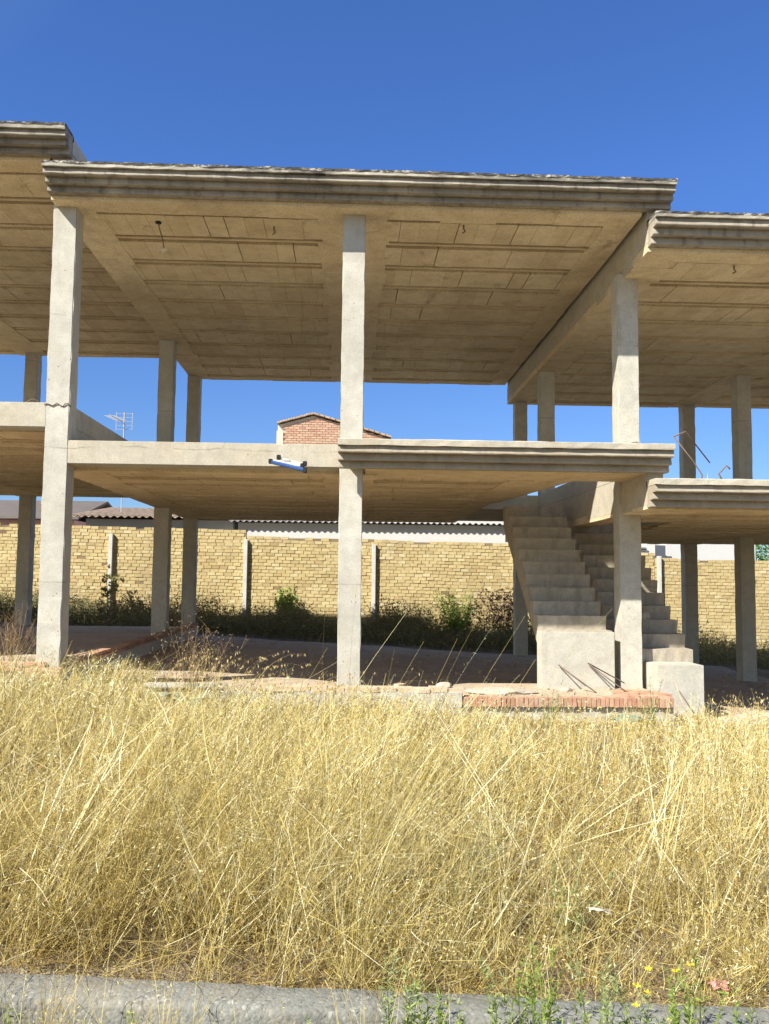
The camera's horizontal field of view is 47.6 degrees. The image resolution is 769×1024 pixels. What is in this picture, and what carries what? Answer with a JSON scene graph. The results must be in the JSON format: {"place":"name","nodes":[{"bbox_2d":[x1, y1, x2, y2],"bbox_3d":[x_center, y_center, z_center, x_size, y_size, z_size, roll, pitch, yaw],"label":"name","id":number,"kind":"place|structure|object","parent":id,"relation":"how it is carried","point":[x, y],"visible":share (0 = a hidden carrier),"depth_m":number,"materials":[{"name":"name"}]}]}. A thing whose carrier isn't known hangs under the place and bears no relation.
{"place":"outdoors","nodes":[
{"label":"outdoors","id":0,"kind":"place"},
{"bbox_2d":[0,588,768,1023],"bbox_3d":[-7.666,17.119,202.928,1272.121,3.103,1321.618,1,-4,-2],"label":"ground","id":1,"kind":"structure","parent":0,"point":[564,996],"depth_m":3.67,"materials":[{"name":"plant"}]},
{"bbox_2d":[0,497,111,525],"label":"dark roof house","id":2,"kind":"structure","parent":1,"relation":"on","point":[9,511],"depth_m":30.93,"materials":[{"name":"ceramic"}]},
{"bbox_2d":[74,648,102,682],"bbox_3d":[-3.390,1.808,9.934,0.399,0.506,0.160,1,-4,-2],"label":"wild oat","id":3,"kind":"object","parent":1,"relation":"on","point":[95,659],"visible":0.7,"depth_m":9.99,"materials":[{"name":"beige plant"}]},
{"bbox_2d":[86,564,120,608],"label":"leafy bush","id":4,"kind":"object","parent":1,"relation":"on","point":[104,581],"visible":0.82,"depth_m":23.39,"materials":[{"name":"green plant"}]},
{"bbox_2d":[142,683,159,709],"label":"field weed","id":5,"kind":"object","parent":1,"relation":"on","point":[151,691],"visible":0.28,"depth_m":8.69,"materials":[{"name":"yellow plant"}]},
{"bbox_2d":[72,507,239,529],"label":"tiled house","id":6,"kind":"structure","parent":1,"relation":"on","point":[140,518],"depth_m":26.14,"materials":[{"name":"ceramic"}]},
{"bbox_2d":[104,412,132,511],"bbox_3d":[-8.259,-0.904,26.894,0.476,4.550,1.047,0,-4,6],"label":"television aerial","id":7,"kind":"object","parent":6,"relation":"attached to","point":[110,416],"visible":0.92,"depth_m":27.43,"materials":[{"name":"metal"}]},
{"bbox_2d":[161,691,205,704],"bbox_3d":[-1.923,1.790,8.415,0.438,0.136,0.229,1,-4,-2],"label":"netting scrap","id":8,"kind":"object","parent":1,"relation":"on","point":[176,696],"visible":0.32,"depth_m":8.39,"materials":[{"name":"beige plastic"}]},
{"bbox_2d":[150,610,249,696],"bbox_3d":[-2.198,1.649,10.065,1.087,1.057,1.048,2,-5,-23],"label":"twiggy weed","id":9,"kind":"object","parent":1,"relation":"on","point":[186,655],"visible":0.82,"depth_m":9.94,"materials":[{"name":"brown plant"}]},
{"bbox_2d":[163,648,240,699],"bbox_3d":[-2.023,1.821,9.745,0.708,0.665,0.731,-3,-5,36],"label":"wild oat","id":10,"kind":"object","parent":1,"relation":"on","point":[200,675],"visible":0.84,"depth_m":9.74,"materials":[{"name":"beige plant"}]},
{"bbox_2d":[230,650,310,708],"bbox_3d":[-1.214,1.852,9.711,0.978,0.677,0.515,0,-5,13],"label":"wild oat","id":11,"kind":"object","parent":1,"relation":"on","point":[263,658],"visible":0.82,"depth_m":9.65,"materials":[{"name":"beige plant"}]},
{"bbox_2d":[273,586,298,615],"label":"leafy bush","id":12,"kind":"object","parent":1,"relation":"on","point":[289,597],"visible":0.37,"depth_m":23.55,"materials":[{"name":"green plant"}]},
{"bbox_2d":[276,412,390,444],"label":"gable house","id":13,"kind":"structure","parent":1,"relation":"on","point":[312,428],"depth_m":34.24,"materials":[{"name":"red brick"}]},
{"bbox_2d":[295,671,377,707],"bbox_3d":[-0.465,2.018,9.785,1.059,0.455,0.547,3,-5,-26],"label":"wild oat","id":14,"kind":"object","parent":1,"relation":"on","point":[329,689],"visible":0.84,"depth_m":9.77,"materials":[{"name":"beige plant"}]},
{"bbox_2d":[229,520,507,542],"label":"white barn","id":15,"kind":"structure","parent":1,"relation":"on","point":[479,531],"depth_m":24.82,"materials":[{"name":"white paint"}]},
{"bbox_2d":[0,121,768,724],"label":"unfinished building","id":16,"kind":"structure","parent":1,"relation":"on","point":[624,297],"depth_m":11.97,"materials":[{"name":"concrete"}]},
{"bbox_2d":[0,601,37,661],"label":"twiggy weed","id":17,"kind":"object","parent":16,"relation":"on","point":[12,633],"visible":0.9,"depth_m":11.30,"materials":[{"name":"brown plant"}]},
{"bbox_2d":[64,654,88,660],"bbox_3d":[-3.784,1.784,10.745,0.041,0.024,0.700,0,-4,3],"label":"tile strip","id":18,"kind":"object","parent":16,"relation":"on","point":[79,656],"visible":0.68,"depth_m":10.67,"materials":[{"name":"brown tile"}]},
{"bbox_2d":[67,652,87,657],"bbox_3d":[-3.874,1.802,10.990,0.041,0.024,0.700,0,-4,3],"label":"tile strip","id":19,"kind":"object","parent":16,"relation":"on","point":[77,654],"visible":0.45,"depth_m":10.98,"materials":[{"name":"tile"}]},
{"bbox_2d":[155,221,167,252],"bbox_3d":[-2.844,-3.509,11.118,0.168,0.402,0.078,5,-6,-42],"label":"hanging wire","id":20,"kind":"object","parent":16,"relation":"hanging from","point":[159,223],"visible":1,"depth_m":11.10,"materials":[{"name":"metal"}]},
{"bbox_2d":[268,455,306,472],"bbox_3d":[-1.151,-0.573,10.464,0.475,0.216,0.154,0,-4,5],"label":"pipe","id":21,"kind":"object","parent":16,"relation":"attached to","point":[295,465],"depth_m":10.41,"materials":[{"name":"blue plastic"}]},
{"bbox_2d":[435,682,451,687],"bbox_3d":[0.696,2.037,10.274,0.197,0.074,0.126,1,-4,-2],"label":"rubble chunk","id":22,"kind":"object","parent":16,"relation":"on","point":[440,684],"visible":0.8,"depth_m":10.23,"materials":[{"name":"concrete"}]},
{"bbox_2d":[465,687,537,694],"bbox_3d":[1.427,2.186,10.683,0.891,0.084,0.435,1,-4,-2],"label":"rubble chunk","id":23,"kind":"object","parent":16,"relation":"on","point":[521,691],"visible":0.85,"depth_m":10.55,"materials":[{"name":"concrete"}]},
{"bbox_2d":[558,687,572,691],"bbox_3d":[2.265,2.220,10.924,0.176,0.061,0.134,-1,-5,23],"label":"rubble chunk","id":24,"kind":"object","parent":16,"relation":"on","point":[564,689],"visible":0.88,"depth_m":10.88,"materials":[{"name":"concrete"}]},
{"bbox_2d":[558,665,596,692],"bbox_3d":[2.414,2.090,10.942,0.026,0.308,0.564,5,-6,-43],"label":"bent rebar","id":25,"kind":"object","parent":16,"relation":"on","point":[584,684],"visible":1,"depth_m":10.93,"materials":[{"name":"metal"}]},
{"bbox_2d":[588,663,626,691],"bbox_3d":[2.820,2.084,10.980,0.570,0.333,0.076,-4,-6,45],"label":"bent rebar","id":26,"kind":"object","parent":16,"relation":"on","point":[592,666],"visible":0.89,"depth_m":10.98,"materials":[{"name":"metal"}]},
{"bbox_2d":[642,610,649,618],"bbox_3d":[3.603,1.434,12.115,0.188,0.137,0.154,1,-4,-2],"label":"rubble chunk","id":27,"kind":"object","parent":16,"relation":"on","point":[645,614],"visible":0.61,"depth_m":12.04,"materials":[{"name":"concrete"}]},
{"bbox_2d":[0,523,768,651],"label":"boundary wall","id":28,"kind":"structure","parent":1,"relation":"on","point":[239,566],"depth_m":24.19,"materials":[{"name":"brick"}]},
{"bbox_2d":[0,973,768,1023],"bbox_3d":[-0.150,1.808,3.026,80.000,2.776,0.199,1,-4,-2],"label":"kerb","id":29,"kind":"structure","parent":1,"relation":"on","point":[299,1004],"depth_m":2.98,"materials":[{"name":"grey concrete"}]},
{"bbox_2d":[1,1008,23,1023],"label":"kerb weed","id":30,"kind":"object","parent":29,"relation":"on","point":[9,1020],"visible":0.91,"depth_m":2.70,"materials":[{"name":"green plant"}]},
{"bbox_2d":[123,1009,141,1023],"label":"kerb weed","id":31,"kind":"object","parent":29,"relation":"on","point":[129,1012],"visible":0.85,"depth_m":2.74,"materials":[{"name":"green plant"}]},
{"bbox_2d":[305,1013,311,1023],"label":"kerb weed","id":32,"kind":"object","parent":29,"relation":"on","point":[308,1022],"visible":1,"depth_m":2.78,"materials":[{"name":"green plant"}]},
{"bbox_2d":[377,947,424,1023],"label":"kerb weed","id":33,"kind":"object","parent":29,"relation":"on","point":[409,1008],"visible":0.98,"depth_m":2.80,"materials":[{"name":"green plant"}]},
{"bbox_2d":[513,935,563,1023],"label":"kerb weed","id":34,"kind":"object","parent":29,"relation":"on","point":[548,1005],"visible":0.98,"depth_m":2.81,"materials":[{"name":"green plant"}]},
{"bbox_2d":[561,940,620,1023],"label":"kerb weed","id":35,"kind":"object","parent":29,"relation":"on","point":[604,1002],"visible":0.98,"depth_m":2.83,"materials":[{"name":"green plant"}]},
{"bbox_2d":[662,948,728,1023],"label":"kerb weed","id":36,"kind":"object","parent":29,"relation":"on","point":[674,1011],"visible":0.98,"depth_m":2.85,"materials":[{"name":"green plant"}]},
{"bbox_2d":[0,572,768,668],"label":"weed thicket","id":37,"kind":"object","parent":1,"relation":"on","point":[295,627],"visible":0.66,"depth_m":21.32,"materials":[{"name":"green plant"}]},
{"bbox_2d":[364,595,415,634],"bbox_3d":[0.126,2.822,23.714,1.297,1.184,1.058,5,-6,-42],"label":"thistle clump","id":38,"kind":"object","parent":1,"relation":"on","point":[390,610],"visible":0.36,"depth_m":23.64,"materials":[{"name":"plant"}]},
{"bbox_2d":[357,680,432,710],"bbox_3d":[0.101,2.081,9.781,0.899,0.379,0.351,1,-4,-2],"label":"wild oat","id":39,"kind":"object","parent":1,"relation":"on","point":[393,691],"visible":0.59,"depth_m":9.85,"materials":[{"name":"beige plant"}]},
{"bbox_2d":[430,586,477,635],"bbox_3d":[1.865,2.700,23.847,1.400,1.637,1.530,1,-4,-2],"label":"tall shrub","id":40,"kind":"object","parent":1,"relation":"on","point":[452,609],"visible":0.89,"depth_m":23.62,"materials":[{"name":"green plant"}]},
{"bbox_2d":[450,690,521,713],"bbox_3d":[1.223,2.185,9.820,1.103,0.328,0.255,2,-5,-14],"label":"wild oat","id":41,"kind":"object","parent":1,"relation":"on","point":[491,696],"visible":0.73,"depth_m":9.87,"materials":[{"name":"beige plant"}]},
{"bbox_2d":[469,582,512,632],"bbox_3d":[3.175,2.754,23.798,1.847,1.735,1.552,1,-4,-2],"label":"thistle clump","id":42,"kind":"object","parent":1,"relation":"on","point":[508,607],"visible":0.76,"depth_m":23.77,"materials":[{"name":"brown plant"}]},
{"bbox_2d":[460,810,521,907],"bbox_3d":[0.460,1.622,4.057,0.383,0.512,0.213,-3,-6,42],"label":"field weed","id":43,"kind":"object","parent":1,"relation":"on","point":[511,832],"visible":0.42,"depth_m":4.07,"materials":[{"name":"yellow plant"}]},
{"bbox_2d":[495,730,532,793],"bbox_3d":[0.885,1.790,6.127,0.300,0.527,0.185,3,-5,-27],"label":"field weed","id":44,"kind":"object","parent":1,"relation":"on","point":[499,749],"visible":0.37,"depth_m":6.12,"materials":[{"name":"yellow plant"}]},
{"bbox_2d":[539,681,562,726],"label":"field weed","id":45,"kind":"object","parent":1,"relation":"on","point":[550,706],"visible":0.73,"depth_m":9.67,"materials":[{"name":"yellow plant"}]},
{"bbox_2d":[550,852,617,948],"bbox_3d":[0.839,1.668,3.735,0.296,0.433,0.170,3,-5,-32],"label":"field weed","id":46,"kind":"object","parent":1,"relation":"on","point":[561,905],"visible":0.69,"depth_m":3.71,"materials":[{"name":"yellow plant"}]},
{"bbox_2d":[586,907,611,914],"bbox_3d":[0.904,1.678,3.675,0.108,0.031,0.046,1,-4,-2],"label":"paper scrap","id":47,"kind":"object","parent":1,"relation":"on","point":[600,910],"visible":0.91,"depth_m":3.66,"materials":[{"name":"white paper"}]},
{"bbox_2d":[610,714,645,722],"bbox_3d":[2.588,2.193,9.282,0.349,0.083,0.179,1,-4,-2],"label":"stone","id":48,"kind":"object","parent":1,"relation":"on","point":[634,718],"visible":0.6,"depth_m":9.26,"materials":[{"name":"beige stone"}]},
{"bbox_2d":[637,677,662,733],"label":"field weed","id":49,"kind":"object","parent":1,"relation":"on","point":[652,714],"visible":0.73,"depth_m":9.56,"materials":[{"name":"yellow plant"}]},
{"bbox_2d":[641,544,755,560],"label":"white house","id":50,"kind":"structure","parent":1,"relation":"on","point":[705,552],"depth_m":27.23,"materials":[{"name":"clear paint"}]},
{"bbox_2d":[707,977,730,992],"bbox_3d":[1.260,1.785,3.291,0.074,0.044,0.069,1,-4,-2],"label":"plastic scrap","id":51,"kind":"object","parent":1,"relation":"on","point":[713,983],"visible":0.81,"depth_m":3.28,"materials":[{"name":"plastic"}]},
{"bbox_2d":[755,545,768,560],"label":"broad tree","id":52,"kind":"object","parent":1,"relation":"on","point":[761,551],"visible":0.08,"depth_m":29.60,"materials":[{"name":"green plant"}]},
{"bbox_2d":[0,0,768,560],"label":"sky","id":53,"kind":"structure","parent":0,"point":[679,89],"materials":[{"name":"blue"}]},
{"bbox_2d":[76,635,768,726],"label":"dirt floor","id":54,"kind":"structure","parent":0,"point":[429,665],"depth_m":15.00,"materials":[{"name":"soil"}]},
{"bbox_2d":[146,593,204,651],"bbox_3d":[-3.581,1.906,15.316,1.114,1.124,1.022,1,-4,-2],"label":"twiggy weed","id":55,"kind":"object","parent":54,"relation":"on","point":[174,626],"visible":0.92,"depth_m":15.22,"materials":[{"name":"brown plant"}]},
{"bbox_2d":[679,691,695,716],"bbox_3d":[3.772,2.394,10.829,0.016,0.329,0.252,5,-6,-44],"label":"bent rebar","id":56,"kind":"object","parent":54,"relation":"on","point":[686,701],"visible":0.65,"depth_m":10.85,"materials":[{"name":"metal"}]},
{"bbox_2d":[704,702,715,707],"bbox_3d":[4.519,2.705,12.232,0.255,0.075,0.230,1,-4,-2],"label":"rubble chunk","id":57,"kind":"object","parent":54,"relation":"on","point":[706,704],"visible":0.29,"depth_m":12.15,"materials":[{"name":"concrete"}]},
{"bbox_2d":[712,694,765,715],"bbox_3d":[4.438,2.484,10.920,0.683,0.383,0.304,0,-4,12],"label":"wild oat","id":58,"kind":"object","parent":54,"relation":"on","point":[734,707],"visible":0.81,"depth_m":10.95,"materials":[{"name":"beige plant"}]},
{"bbox_2d":[719,714,762,727],"bbox_3d":[4.296,2.526,10.578,0.535,0.150,0.360,1,-4,-2],"label":"rubble chunk","id":59,"kind":"object","parent":54,"relation":"on","point":[740,716],"visible":0.28,"depth_m":10.47,"materials":[{"name":"stone"}]},
{"bbox_2d":[740,697,767,720],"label":"wild oat","id":60,"kind":"object","parent":54,"relation":"on","point":[757,708],"visible":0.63,"depth_m":10.69,"materials":[{"name":"beige plant"}]},
{"bbox_2d":[742,710,768,719],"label":"rubble chunk","id":61,"kind":"object","parent":54,"relation":"on","point":[744,713],"visible":0.34,"depth_m":11.27,"materials":[{"name":"stone"}]},
{"bbox_2d":[412,976,467,1023],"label":"kerb weed","id":62,"kind":"object","parent":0,"point":[439,1019],"visible":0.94,"depth_m":2.81,"materials":[{"name":"green plant"}]},
{"bbox_2d":[453,997,465,1023],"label":"kerb weed","id":63,"kind":"object","parent":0,"point":[458,1003],"visible":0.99,"depth_m":2.79,"materials":[{"name":"green plant"}]},
{"bbox_2d":[180,640,768,725],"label":"gravel","id":64,"kind":"structure","parent":0,"point":[421,670],"depth_m":14.68,"materials":[{"name":"beige gravel"}]},
{"bbox_2d":[476,948,531,1023],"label":"kerb weed","id":65,"kind":"object","parent":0,"point":[492,1011],"visible":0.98,"depth_m":2.85,"materials":[{"name":"green plant"}]},
{"bbox_2d":[552,992,581,1023],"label":"kerb weed","id":66,"kind":"object","parent":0,"point":[564,1012],"visible":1,"depth_m":2.80,"materials":[{"name":"green plant"}]},
{"bbox_2d":[619,983,640,1023],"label":"kerb weed","id":67,"kind":"object","parent":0,"point":[633,1004],"visible":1,"depth_m":2.84,"materials":[{"name":"green plant"}]},
{"bbox_2d":[604,958,682,1023],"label":"kerb weed","id":68,"kind":"object","parent":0,"point":[648,992],"visible":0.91,"depth_m":2.89,"materials":[{"name":"green plant"}]},
{"bbox_2d":[732,987,756,1023],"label":"kerb weed","id":69,"kind":"object","parent":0,"point":[735,1013],"visible":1,"depth_m":2.91,"materials":[{"name":"green plant"}]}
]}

